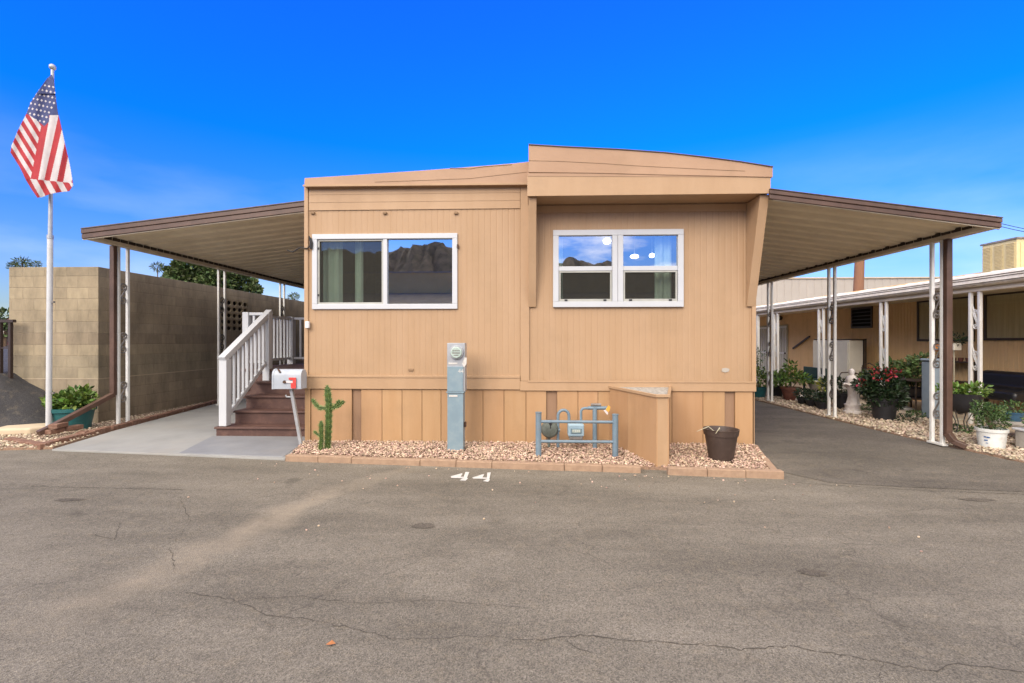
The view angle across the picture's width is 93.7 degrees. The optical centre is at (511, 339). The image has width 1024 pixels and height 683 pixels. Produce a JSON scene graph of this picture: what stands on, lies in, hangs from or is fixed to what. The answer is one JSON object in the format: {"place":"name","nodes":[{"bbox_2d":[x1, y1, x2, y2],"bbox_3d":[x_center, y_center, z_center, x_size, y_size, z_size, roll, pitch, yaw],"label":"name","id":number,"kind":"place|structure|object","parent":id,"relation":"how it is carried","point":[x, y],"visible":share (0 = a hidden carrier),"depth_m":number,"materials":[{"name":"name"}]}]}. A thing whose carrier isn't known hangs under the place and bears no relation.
{"place":"outdoors","nodes":[
{"label":"outdoors","id":0,"kind":"place"},
{"bbox_2d":[3,349,7,371],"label":"raised road","id":1,"kind":"structure","parent":0,"point":[5,359],"depth_m":13.35,"materials":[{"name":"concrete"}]},
{"bbox_2d":[0,307,8,346],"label":"tree","id":2,"kind":"object","parent":1,"relation":"on","point":[5,328],"visible":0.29,"depth_m":41.55,"materials":[{"name":"green plant"}]},
{"bbox_2d":[0,371,45,426],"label":"raised asphalt ramp","id":3,"kind":"structure","parent":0,"point":[20,402],"depth_m":8.06,"materials":[{"name":"grey asphalt"}]},
{"bbox_2d":[0,319,15,378],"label":"street railing","id":4,"kind":"object","parent":3,"relation":"on","point":[10,348],"visible":0.85,"depth_m":8.38,"materials":[{"name":"brown metal"}]},
{"bbox_2d":[0,399,232,449],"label":"gravel bed ground","id":5,"kind":"structure","parent":0,"point":[33,448],"depth_m":7.04,"materials":[{"name":"brown gravel"}]},
{"bbox_2d":[0,423,44,434],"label":"concrete slab","id":6,"kind":"structure","parent":5,"relation":"on","point":[23,429],"depth_m":7.47,"materials":[{"name":"beige concrete"}]},
{"bbox_2d":[37,443,49,449],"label":"border brick","id":7,"kind":"object","parent":5,"relation":"on","point":[40,446],"visible":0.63,"depth_m":6.57,"materials":[{"name":"brown brick"}]},
{"bbox_2d":[38,440,57,446],"bbox_3d":[-6.476,1.470,6.694,0.113,0.100,0.215,0,0,-7],"label":"border brick","id":8,"kind":"object","parent":5,"relation":"on","point":[51,442],"visible":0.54,"depth_m":6.71,"materials":[{"name":"red brick"}]},
{"bbox_2d":[45,64,56,425],"bbox_3d":[-7.329,-1.442,7.630,0.151,5.885,0.096,0,0,2],"label":"flagpole","id":9,"kind":"object","parent":5,"relation":"on","point":[49,320],"visible":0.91,"depth_m":7.61,"materials":[{"name":"metal"}]},
{"bbox_2d":[10,75,72,197],"bbox_3d":[-7.254,-3.164,7.447,1.157,1.916,0.135,0,0,11],"label":"flag","id":10,"kind":"object","parent":9,"relation":"attached to","point":[38,151],"visible":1,"depth_m":7.44,"materials":[{"name":"multicoloured fabric"}]},
{"bbox_2d":[43,427,64,434],"bbox_3d":[-6.928,1.375,7.260,0.120,0.070,0.240,0,0,-2],"label":"loose brick","id":11,"kind":"object","parent":5,"relation":"on","point":[52,431],"visible":0.89,"depth_m":7.20,"materials":[{"name":"red brick"}]},
{"bbox_2d":[48,422,67,428],"bbox_3d":[-6.906,1.300,7.309,0.120,0.070,0.240,0,0,-10],"label":"loose brick","id":12,"kind":"object","parent":11,"relation":"on","point":[57,425],"visible":0.93,"depth_m":7.23,"materials":[{"name":"red brick"}]},
{"bbox_2d":[52,436,70,442],"bbox_3d":[-6.500,1.466,6.918,0.113,0.107,0.225,0,0,-7],"label":"border brick","id":13,"kind":"object","parent":5,"relation":"on","point":[62,439],"visible":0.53,"depth_m":6.89,"materials":[{"name":"red brick"}]},
{"bbox_2d":[38,383,99,430],"bbox_3d":[-7.282,1.094,7.940,0.852,0.751,0.636,0,0,2],"label":"potted plant","id":14,"kind":"object","parent":5,"relation":"on","point":[68,400],"visible":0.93,"depth_m":7.81,"materials":[{"name":"green plant"}]},
{"bbox_2d":[64,434,82,439],"bbox_3d":[-6.522,1.466,7.142,0.110,0.108,0.215,0,0,-7],"label":"border brick","id":15,"kind":"object","parent":5,"relation":"on","point":[74,436],"visible":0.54,"depth_m":7.12,"materials":[{"name":"red brick"}]},
{"bbox_2d":[65,424,83,430],"bbox_3d":[-6.878,1.375,7.518,0.120,0.070,0.240,0,0,8],"label":"loose brick","id":16,"kind":"object","parent":5,"relation":"on","point":[74,427],"visible":0.81,"depth_m":7.50,"materials":[{"name":"red brick"}]},
{"bbox_2d":[88,428,104,433],"bbox_3d":[-6.571,1.465,7.589,0.110,0.110,0.215,0,0,-7],"label":"border brick","id":17,"kind":"object","parent":5,"relation":"on","point":[101,430],"visible":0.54,"depth_m":7.60,"materials":[{"name":"red brick"}]},
{"bbox_2d":[110,424,122,430],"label":"border brick","id":18,"kind":"object","parent":5,"relation":"on","point":[116,427],"visible":0.61,"depth_m":8.01,"materials":[{"name":"red brick"}]},
{"bbox_2d":[127,419,140,425],"bbox_3d":[-6.676,1.468,8.481,0.100,0.103,0.235,0,0,-6],"label":"border brick","id":19,"kind":"object","parent":5,"relation":"on","point":[136,421],"visible":0.63,"depth_m":8.45,"materials":[{"name":"brown brick"}]},
{"bbox_2d":[144,415,156,420],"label":"border brick","id":20,"kind":"object","parent":5,"relation":"on","point":[152,417],"visible":0.6,"depth_m":8.92,"materials":[{"name":"brown brick"}]},
{"bbox_2d":[52,398,304,459],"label":"concrete path","id":21,"kind":"structure","parent":0,"point":[174,435],"depth_m":7.27,"materials":[{"name":"grey concrete"}]},
{"bbox_2d":[36,200,303,434],"bbox_3d":[-4.710,-0.364,14.633,4.112,3.692,15.265,0,0,2],"label":"awning","id":22,"kind":"object","parent":21,"relation":"on","point":[258,242],"visible":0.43,"depth_m":8.40,"materials":[{"name":"brown paint"}]},
{"bbox_2d":[180,436,304,456],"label":"painted step slab","id":23,"kind":"structure","parent":21,"relation":"on","point":[277,446],"depth_m":6.62,"materials":[{"name":"grey concrete"}]},
{"bbox_2d":[214,310,304,435],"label":"porch stairs","id":24,"kind":"structure","parent":21,"relation":"on","point":[267,410],"depth_m":7.97,"materials":[{"name":"brown"}]},
{"bbox_2d":[272,369,306,445],"bbox_3d":[-3.073,0.948,6.612,0.415,1.111,0.195,0,0,2],"label":"mailbox","id":25,"kind":"object","parent":21,"relation":"on","point":[291,380],"visible":0.91,"depth_m":6.54,"materials":[{"name":"metal"}]},
{"bbox_2d":[160,259,263,293],"bbox_3d":[-18.971,-1.943,30.360,6.177,6.909,3.659,0,0,2],"label":"tree","id":26,"kind":"object","parent":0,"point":[185,271],"visible":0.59,"depth_m":29.42,"materials":[{"name":"green plant"}]},
{"bbox_2d":[0,449,1023,682],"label":"asphalt road","id":27,"kind":"structure","parent":0,"point":[665,560],"depth_m":3.04,"materials":[{"name":"grey asphalt"}]},
{"bbox_2d":[10,256,32,266],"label":"palm tree","id":28,"kind":"object","parent":27,"relation":"on","point":[17,262],"visible":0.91,"depth_m":46.67,"materials":[{"name":"green plant"}]},
{"bbox_2d":[54,498,84,501],"bbox_3d":[-4.144,1.496,4.495,0.282,0.001,0.102,0,0,2],"label":"asphalt patch","id":29,"kind":"object","parent":27,"relation":"on","point":[68,499],"visible":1,"depth_m":4.50,"materials":[{"name":"grey asphalt"}]},
{"bbox_2d":[149,261,163,276],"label":"palm tree","id":30,"kind":"object","parent":27,"relation":"on","point":[161,265],"visible":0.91,"depth_m":76.90,"materials":[{"name":"green plant"}]},
{"bbox_2d":[9,267,303,422],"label":"block wall","id":31,"kind":"structure","parent":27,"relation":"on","point":[173,343],"depth_m":9.31,"materials":[{"name":"concrete"}]},
{"bbox_2d":[185,592,396,638],"bbox_3d":[-1.253,1.497,2.617,1.459,0.001,0.068,0,0,19],"label":"asphalt crack","id":32,"kind":"object","parent":27,"relation":"on","point":[296,617],"visible":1,"depth_m":2.59,"materials":[{"name":"grey asphalt"}]},
{"bbox_2d":[287,292,299,300],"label":"palm tree","id":33,"kind":"object","parent":27,"relation":"on","point":[293,294],"visible":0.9,"depth_m":81.30,"materials":[{"name":"green plant"}]},
{"bbox_2d":[285,454,319,461],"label":"edging block","id":34,"kind":"structure","parent":27,"relation":"on","point":[301,458],"depth_m":5.91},
{"bbox_2d":[318,455,353,463],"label":"edging block","id":35,"kind":"structure","parent":27,"relation":"on","point":[335,459],"depth_m":5.86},
{"bbox_2d":[254,596,514,606],"bbox_3d":[-0.730,1.497,2.752,1.562,0.001,0.057,0,0,4],"label":"asphalt crack","id":36,"kind":"object","parent":27,"relation":"on","point":[395,601],"visible":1,"depth_m":2.74,"materials":[{"name":"grey asphalt"}]},
{"bbox_2d":[352,456,420,465],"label":"edging block","id":37,"kind":"structure","parent":27,"relation":"on","point":[387,461],"depth_m":5.78,"materials":[{"name":"beige concrete"}]},
{"bbox_2d":[411,522,434,527],"bbox_3d":[-0.716,1.496,3.874,0.202,0.001,0.135,0,0,2],"label":"asphalt patch","id":38,"kind":"object","parent":27,"relation":"on","point":[423,525],"visible":1,"depth_m":3.87,"materials":[{"name":"grey asphalt"}]},
{"bbox_2d":[420,458,456,466],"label":"edging block","id":39,"kind":"structure","parent":27,"relation":"on","point":[440,462],"depth_m":5.70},
{"bbox_2d":[451,472,490,481],"bbox_3d":[-0.453,1.495,5.253,0.442,0.001,0.369,0,0,2],"label":"road marking","id":40,"kind":"object","parent":27,"relation":"on","point":[464,478],"visible":1,"depth_m":5.22,"materials":[{"name":"white paint"}]},
{"bbox_2d":[409,635,535,639],"bbox_3d":[-0.221,1.497,2.416,0.685,0.001,0.035,0,0,0],"label":"asphalt crack","id":41,"kind":"object","parent":27,"relation":"on","point":[474,636],"visible":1,"depth_m":2.42,"materials":[{"name":"grey asphalt"}]},
{"bbox_2d":[456,459,492,467],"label":"edging block","id":42,"kind":"structure","parent":27,"relation":"on","point":[464,463],"depth_m":5.64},
{"bbox_2d":[492,460,563,470],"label":"edging block","id":43,"kind":"structure","parent":27,"relation":"on","point":[530,465],"depth_m":5.56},
{"bbox_2d":[303,144,772,445],"bbox_3d":[0.490,-0.513,14.381,6.292,4.066,16.322,0,0,2],"label":"mobile home","id":44,"kind":"object","parent":27,"relation":"on","point":[528,286],"visible":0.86,"depth_m":6.70,"materials":[{"name":"beige paint"}]},
{"bbox_2d":[287,236,312,251],"bbox_3d":[-2.996,-1.353,6.772,0.374,0.235,0.040,0,0,2],"label":"cable","id":45,"kind":"object","parent":44,"relation":"attached to","point":[311,243],"visible":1,"depth_m":6.77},
{"bbox_2d":[312,233,457,308],"bbox_3d":[-1.792,-0.965,6.858,2.065,1.061,0.232,0,0,2],"label":"window","id":46,"kind":"structure","parent":44,"relation":"in","point":[332,243],"depth_m":6.78,"materials":[{"name":"white plastic"}]},
{"bbox_2d":[553,229,683,306],"bbox_3d":[1.469,-0.990,6.746,1.790,1.071,0.252,0,0,2],"label":"window","id":47,"kind":"structure","parent":44,"relation":"in","point":[663,268],"depth_m":6.63,"materials":[{"name":"white plastic"}]},
{"bbox_2d":[630,236,638,258],"bbox_3d":[2.125,-1.605,8.326,0.150,0.389,0.150,0,0,2],"label":"ceiling lamp","id":48,"kind":"object","parent":44,"relation":"hanging from","point":[634,256],"visible":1,"depth_m":8.29,"materials":[{"name":"beige"}]},
{"bbox_2d":[564,463,601,471],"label":"edging block","id":49,"kind":"structure","parent":27,"relation":"on","point":[591,467],"depth_m":5.49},
{"bbox_2d":[602,464,640,472],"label":"edging block","id":50,"kind":"structure","parent":27,"relation":"on","point":[619,468],"depth_m":5.43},
{"bbox_2d":[667,466,706,476],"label":"edging block","id":51,"kind":"structure","parent":27,"relation":"on","point":[686,471],"depth_m":5.30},
{"bbox_2d":[706,467,745,477],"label":"edging block","id":52,"kind":"structure","parent":27,"relation":"on","point":[727,472],"depth_m":5.25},
{"bbox_2d":[744,468,783,478],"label":"edging block","id":53,"kind":"structure","parent":27,"relation":"on","point":[766,473],"depth_m":5.20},
{"bbox_2d":[536,634,1021,671],"bbox_3d":[1.287,1.497,2.307,2.345,0.001,0.117,0,0,7],"label":"asphalt crack","id":54,"kind":"object","parent":27,"relation":"on","point":[767,647],"visible":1,"depth_m":2.34,"materials":[{"name":"grey asphalt"}]},
{"bbox_2d":[796,568,828,576],"bbox_3d":[1.929,1.496,3.089,0.198,0.001,0.106,0,0,14],"label":"asphalt patch","id":55,"kind":"object","parent":27,"relation":"on","point":[818,573],"visible":1,"depth_m":3.09,"materials":[{"name":"grey asphalt"}]},
{"bbox_2d":[961,498,994,500],"bbox_3d":[4.367,1.496,4.502,0.338,0.001,0.108,0,0,2],"label":"asphalt patch","id":56,"kind":"object","parent":27,"relation":"on","point":[975,499],"visible":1,"depth_m":4.50,"materials":[{"name":"grey asphalt"}]},
{"bbox_2d":[0,0,1023,317],"label":"sky","id":57,"kind":"structure","parent":0,"point":[166,108],"materials":[{"name":"blue"}]},
{"bbox_2d":[291,439,768,469],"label":"gravel bed ground","id":58,"kind":"structure","parent":0,"point":[643,467],"depth_m":5.99,"materials":[{"name":"beige gravel"}]},
{"bbox_2d":[310,385,345,452],"bbox_3d":[-2.422,1.035,6.282,0.488,0.904,0.197,0,0,2],"label":"cactus","id":59,"kind":"object","parent":58,"relation":"on","point":[329,407],"visible":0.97,"depth_m":6.29,"materials":[{"name":"green plant"}]},
{"bbox_2d":[446,343,466,452],"bbox_3d":[-0.715,0.754,6.272,0.266,1.431,0.238,0,0,2],"label":"electric pedestal","id":60,"kind":"object","parent":58,"relation":"on","point":[456,374],"visible":0.94,"depth_m":6.21,"materials":[{"name":"grey metal"}]},
{"bbox_2d":[447,366,462,390],"bbox_3d":[-0.735,0.504,6.208,0.207,0.322,0.016,0,0,2],"label":"door","id":61,"kind":"structure","parent":60,"relation":"in","point":[454,378],"depth_m":6.20,"materials":[{"name":"grey metal"}]},
{"bbox_2d":[541,403,609,449],"bbox_3d":[0.832,1.186,6.299,0.908,0.706,0.168,0,0,2],"label":"gas meter","id":62,"kind":"object","parent":58,"relation":"on","point":[575,431],"visible":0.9,"depth_m":6.27,"materials":[{"name":"blue paint"}]},
{"bbox_2d":[535,412,618,457],"bbox_3d":[0.804,1.198,5.954,1.028,0.604,0.082,0,0,2],"label":"guard rail","id":63,"kind":"object","parent":58,"relation":"on","point":[613,422],"visible":0.91,"depth_m":5.94,"materials":[{"name":"grey metal"}]},
{"bbox_2d":[609,386,671,466],"bbox_3d":[1.744,1.064,6.081,0.862,0.872,1.118,0,0,2],"label":"boxed cover","id":64,"kind":"object","parent":58,"relation":"on","point":[643,422],"visible":0.86,"depth_m":5.85,"materials":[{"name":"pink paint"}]},
{"bbox_2d":[698,426,739,461],"bbox_3d":[2.513,1.237,5.793,0.416,0.426,0.495,0,0,36],"label":"plant pot","id":65,"kind":"object","parent":58,"relation":"on","point":[721,442],"visible":0.96,"depth_m":5.69,"materials":[{"name":"brown plastic"}]},
{"bbox_2d":[761,457,776,468],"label":"edging block","id":66,"kind":"structure","parent":58,"relation":"on","point":[768,464],"depth_m":5.54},
{"bbox_2d":[756,277,939,305],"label":"warehouse","id":67,"kind":"structure","parent":0,"point":[792,289],"depth_m":39.11,"materials":[{"name":"beige metal"}]},
{"bbox_2d":[760,379,1014,436],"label":"neighbour patio","id":68,"kind":"structure","parent":0,"point":[919,407],"depth_m":10.01,"materials":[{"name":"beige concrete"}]},
{"bbox_2d":[789,366,826,395],"bbox_3d":[8.120,1.110,13.177,0.440,0.720,1.100,0,0,2],"label":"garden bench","id":69,"kind":"object","parent":68,"relation":"on","point":[811,370],"visible":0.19,"depth_m":13.26,"materials":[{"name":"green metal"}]},
{"bbox_2d":[813,340,862,390],"bbox_3d":[9.232,0.730,13.688,0.415,1.440,1.639,0,0,2],"label":"storage cabinet","id":70,"kind":"object","parent":68,"relation":"on","point":[849,354],"visible":0.34,"depth_m":12.99,"materials":[{"name":"beige paint"}]},
{"bbox_2d":[814,339,866,371],"bbox_3d":[9.315,0.720,13.695,0.390,1.500,1.719,0,0,2],"label":"lumber surround","id":71,"kind":"object","parent":68,"relation":"on","point":[864,352],"visible":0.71,"depth_m":12.83,"materials":[{"name":"brown wood"}]},
{"bbox_2d":[838,363,873,397],"bbox_3d":[8.679,1.018,12.067,0.628,0.904,0.507,0,0,2],"label":"patio chair","id":72,"kind":"object","parent":68,"relation":"on","point":[858,373],"visible":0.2,"depth_m":12.26,"materials":[{"name":"brown metal"}]},
{"bbox_2d":[853,260,864,290],"bbox_3d":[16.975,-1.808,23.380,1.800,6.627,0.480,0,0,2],"label":"wooden pole","id":73,"kind":"object","parent":68,"relation":"on","point":[858,280],"visible":0.24,"depth_m":23.22,"materials":[{"name":"brown wood"}]},
{"bbox_2d":[756,267,1023,424],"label":"neighbour home","id":74,"kind":"object","parent":68,"relation":"on","point":[886,322],"visible":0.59,"depth_m":10.96,"materials":[{"name":"beige"}]},
{"bbox_2d":[760,326,769,375],"bbox_3d":[9.971,0.445,19.128,0.103,2.010,1.024,0,0,2],"label":"door","id":75,"kind":"structure","parent":74,"relation":"in","point":[763,329],"depth_m":19.02,"materials":[{"name":"white paint"}]},
{"bbox_2d":[779,324,787,376],"bbox_3d":[9.916,0.445,17.668,0.103,2.010,0.769,0,0,2],"label":"door","id":76,"kind":"structure","parent":74,"relation":"in","point":[783,329],"depth_m":17.55,"materials":[{"name":"white paint"}]},
{"bbox_2d":[851,306,872,328],"bbox_3d":[9.789,-0.625,13.450,0.045,0.590,0.850,0,0,2],"label":"louvre window","id":77,"kind":"structure","parent":74,"relation":"in","point":[861,317],"depth_m":13.41,"materials":[{"name":"brown metal"}]},
{"bbox_2d":[935,296,939,351],"bbox_3d":[8.069,-0.307,9.145,0.160,1.056,0.160,0,0,2],"label":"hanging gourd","id":78,"kind":"object","parent":74,"relation":"hanging from","point":[935,330],"visible":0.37,"depth_m":9.14,"materials":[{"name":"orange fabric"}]},
{"bbox_2d":[917,296,974,340],"bbox_3d":[9.696,-0.455,10.777,0.030,0.970,1.476,0,0,2],"label":"window","id":79,"kind":"structure","parent":74,"relation":"in","point":[960,304],"depth_m":10.54,"materials":[{"name":"brown glass"}]},
{"bbox_2d":[980,237,1023,272],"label":"rooftop cooler","id":80,"kind":"object","parent":74,"relation":"on","point":[1003,254],"visible":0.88,"depth_m":9.13,"materials":[{"name":"metal"}]},
{"bbox_2d":[983,291,1023,340],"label":"window","id":81,"kind":"structure","parent":74,"relation":"in","point":[1003,313],"depth_m":9.41,"materials":[{"name":"brown glass"}]},
{"bbox_2d":[855,352,928,405],"bbox_3d":[8.617,0.858,10.877,0.734,1.257,2.250,0,0,2],"label":"leafy shrub","id":82,"kind":"object","parent":68,"relation":"on","point":[911,370],"visible":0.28,"depth_m":10.24,"materials":[{"name":"green plant"}]},
{"bbox_2d":[887,377,921,410],"bbox_3d":[8.340,1.140,9.972,0.580,0.660,0.850,0,0,2],"label":"patio table","id":83,"kind":"object","parent":68,"relation":"on","point":[915,398],"visible":0.26,"depth_m":9.63,"materials":[{"name":"brown metal"}]},
{"bbox_2d":[899,386,921,396],"bbox_3d":[8.334,1.081,10.076,0.400,0.203,0.400,0,0,2],"label":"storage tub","id":84,"kind":"object","parent":83,"relation":"on","point":[911,391],"visible":0.31,"depth_m":9.88,"materials":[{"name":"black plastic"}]},
{"bbox_2d":[920,358,939,419],"bbox_3d":[7.943,0.910,8.992,0.330,1.120,0.350,0,0,2],"label":"grey bin","id":85,"kind":"object","parent":68,"relation":"on","point":[925,384],"visible":0.36,"depth_m":9.03,"materials":[{"name":"grey plastic"}]},
{"bbox_2d":[953,332,967,419],"bbox_3d":[8.248,0.650,8.938,0.312,1.640,0.518,0,0,2],"label":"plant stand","id":86,"kind":"object","parent":68,"relation":"on","point":[957,346],"visible":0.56,"depth_m":8.87,"materials":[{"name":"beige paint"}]},
{"bbox_2d":[955,361,976,383],"bbox_3d":[9.542,0.963,10.407,0.290,1.015,1.039,0,0,2],"label":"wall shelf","id":87,"kind":"object","parent":68,"relation":"on","point":[975,376],"depth_m":9.94,"materials":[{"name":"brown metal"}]},
{"bbox_2d":[958,370,1023,414],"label":"covered bench","id":88,"kind":"object","parent":68,"relation":"on","point":[1008,385],"visible":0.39,"depth_m":8.84,"materials":[{"name":"black fabric"}]},
{"bbox_2d":[755,400,1023,491],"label":"driveway","id":89,"kind":"structure","parent":0,"point":[795,442],"depth_m":6.11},
{"bbox_2d":[758,188,1002,448],"bbox_3d":[5.036,-0.224,14.060,2.909,3.412,16.058,0,0,2],"label":"awning","id":90,"kind":"object","parent":89,"relation":"on","point":[806,233],"visible":0.56,"depth_m":6.89,"materials":[{"name":"brown paint"}]},
{"bbox_2d":[755,384,1023,462],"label":"gravel bed ground","id":91,"kind":"structure","parent":0,"point":[953,446],"depth_m":7.92,"materials":[{"name":"beige gravel"}]},
{"bbox_2d":[755,365,766,397],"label":"potted plant","id":92,"kind":"object","parent":91,"relation":"on","point":[760,391],"visible":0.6,"depth_m":12.26,"materials":[{"name":"green plant"}]},
{"bbox_2d":[763,370,789,396],"bbox_3d":[6.926,1.111,12.567,0.709,0.718,0.722,0,0,2],"label":"potted plant","id":93,"kind":"object","parent":91,"relation":"on","point":[777,391],"visible":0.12,"depth_m":12.46,"materials":[{"name":"green plant"}]},
{"bbox_2d":[763,358,815,400],"bbox_3d":[6.815,0.956,11.763,1.213,1.027,0.708,0,0,2],"label":"potted plant","id":94,"kind":"object","parent":91,"relation":"on","point":[787,391],"visible":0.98,"depth_m":11.69,"materials":[{"name":"green plant"}]},
{"bbox_2d":[792,388,814,404],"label":"potted plant","id":95,"kind":"object","parent":91,"relation":"on","point":[801,400],"visible":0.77,"depth_m":10.99,"materials":[{"name":"green plant"}]},
{"bbox_2d":[801,388,820,406],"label":"potted plant","id":96,"kind":"object","parent":91,"relation":"on","point":[810,402],"visible":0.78,"depth_m":10.64,"materials":[{"name":"green plant"}]},
{"bbox_2d":[806,380,820,398],"bbox_3d":[7.549,1.245,11.959,0.420,0.450,0.420,0,0,2],"label":"urn planter","id":97,"kind":"object","parent":91,"relation":"on","point":[814,386],"visible":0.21,"depth_m":11.87,"materials":[{"name":"stone"}]},
{"bbox_2d":[816,376,826,400],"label":"potted plant","id":98,"kind":"object","parent":91,"relation":"on","point":[820,388],"visible":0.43,"depth_m":11.37,"materials":[{"name":"green plant"}]},
{"bbox_2d":[811,391,832,408],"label":"potted plant","id":99,"kind":"object","parent":91,"relation":"on","point":[820,404],"visible":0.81,"depth_m":10.24,"materials":[{"name":"green plant"}]},
{"bbox_2d":[820,375,847,408],"bbox_3d":[7.108,1.109,10.456,0.604,0.722,0.772,0,0,2],"label":"potted plant","id":100,"kind":"object","parent":91,"relation":"on","point":[842,395],"visible":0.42,"depth_m":10.30,"materials":[{"name":"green plant"}]},
{"bbox_2d":[843,368,861,413],"bbox_3d":[6.857,1.022,9.666,0.320,0.896,0.315,0,0,2],"label":"garden statue","id":101,"kind":"object","parent":91,"relation":"on","point":[852,404],"visible":0.9,"depth_m":9.60,"materials":[{"name":"white stone"}]},
{"bbox_2d":[850,366,911,419],"bbox_3d":[6.872,0.976,8.960,0.919,0.989,0.837,0,0,2],"label":"potted plant","id":102,"kind":"object","parent":91,"relation":"on","point":[885,401],"visible":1,"depth_m":8.81,"materials":[{"name":"green plant"}]},
{"bbox_2d":[895,413,918,422],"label":"ground plant","id":103,"kind":"object","parent":91,"relation":"on","point":[907,417],"visible":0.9,"depth_m":8.63,"materials":[{"name":"green plant"}]},
{"bbox_2d":[904,409,927,417],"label":"ground plant","id":104,"kind":"object","parent":91,"relation":"on","point":[913,413],"visible":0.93,"depth_m":9.16,"materials":[{"name":"green plant"}]},
{"bbox_2d":[935,380,993,432],"bbox_3d":[7.156,1.052,7.636,0.761,0.840,0.560,0,0,39],"label":"bowl planter","id":105,"kind":"object","parent":91,"relation":"on","point":[962,400],"visible":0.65,"depth_m":7.49,"materials":[{"name":"black plastic"}]},
{"bbox_2d":[953,423,975,433],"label":"ground plant","id":106,"kind":"object","parent":91,"relation":"on","point":[960,428],"visible":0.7,"depth_m":7.58,"materials":[{"name":"green plant"}]},
{"bbox_2d":[969,399,1011,448],"bbox_3d":[6.599,1.137,6.604,0.497,0.666,0.442,0,0,-13],"label":"potted plant","id":107,"kind":"object","parent":91,"relation":"on","point":[992,435],"visible":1,"depth_m":6.54,"materials":[{"name":"green plant"}]},
{"bbox_2d":[983,420,1023,426],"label":"plant table","id":108,"kind":"object","parent":91,"relation":"on","point":[1017,424],"visible":0.14,"depth_m":7.10,"materials":[{"name":"stone"}]},
{"bbox_2d":[999,399,1023,421],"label":"potted plant","id":109,"kind":"object","parent":108,"relation":"on","point":[1015,416],"visible":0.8,"depth_m":7.25,"materials":[{"name":"green plant"}]},
{"bbox_2d":[1012,417,1023,447],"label":"trough planter","id":110,"kind":"object","parent":91,"relation":"on","point":[1019,436],"visible":1,"depth_m":6.52,"materials":[{"name":"plastic"}]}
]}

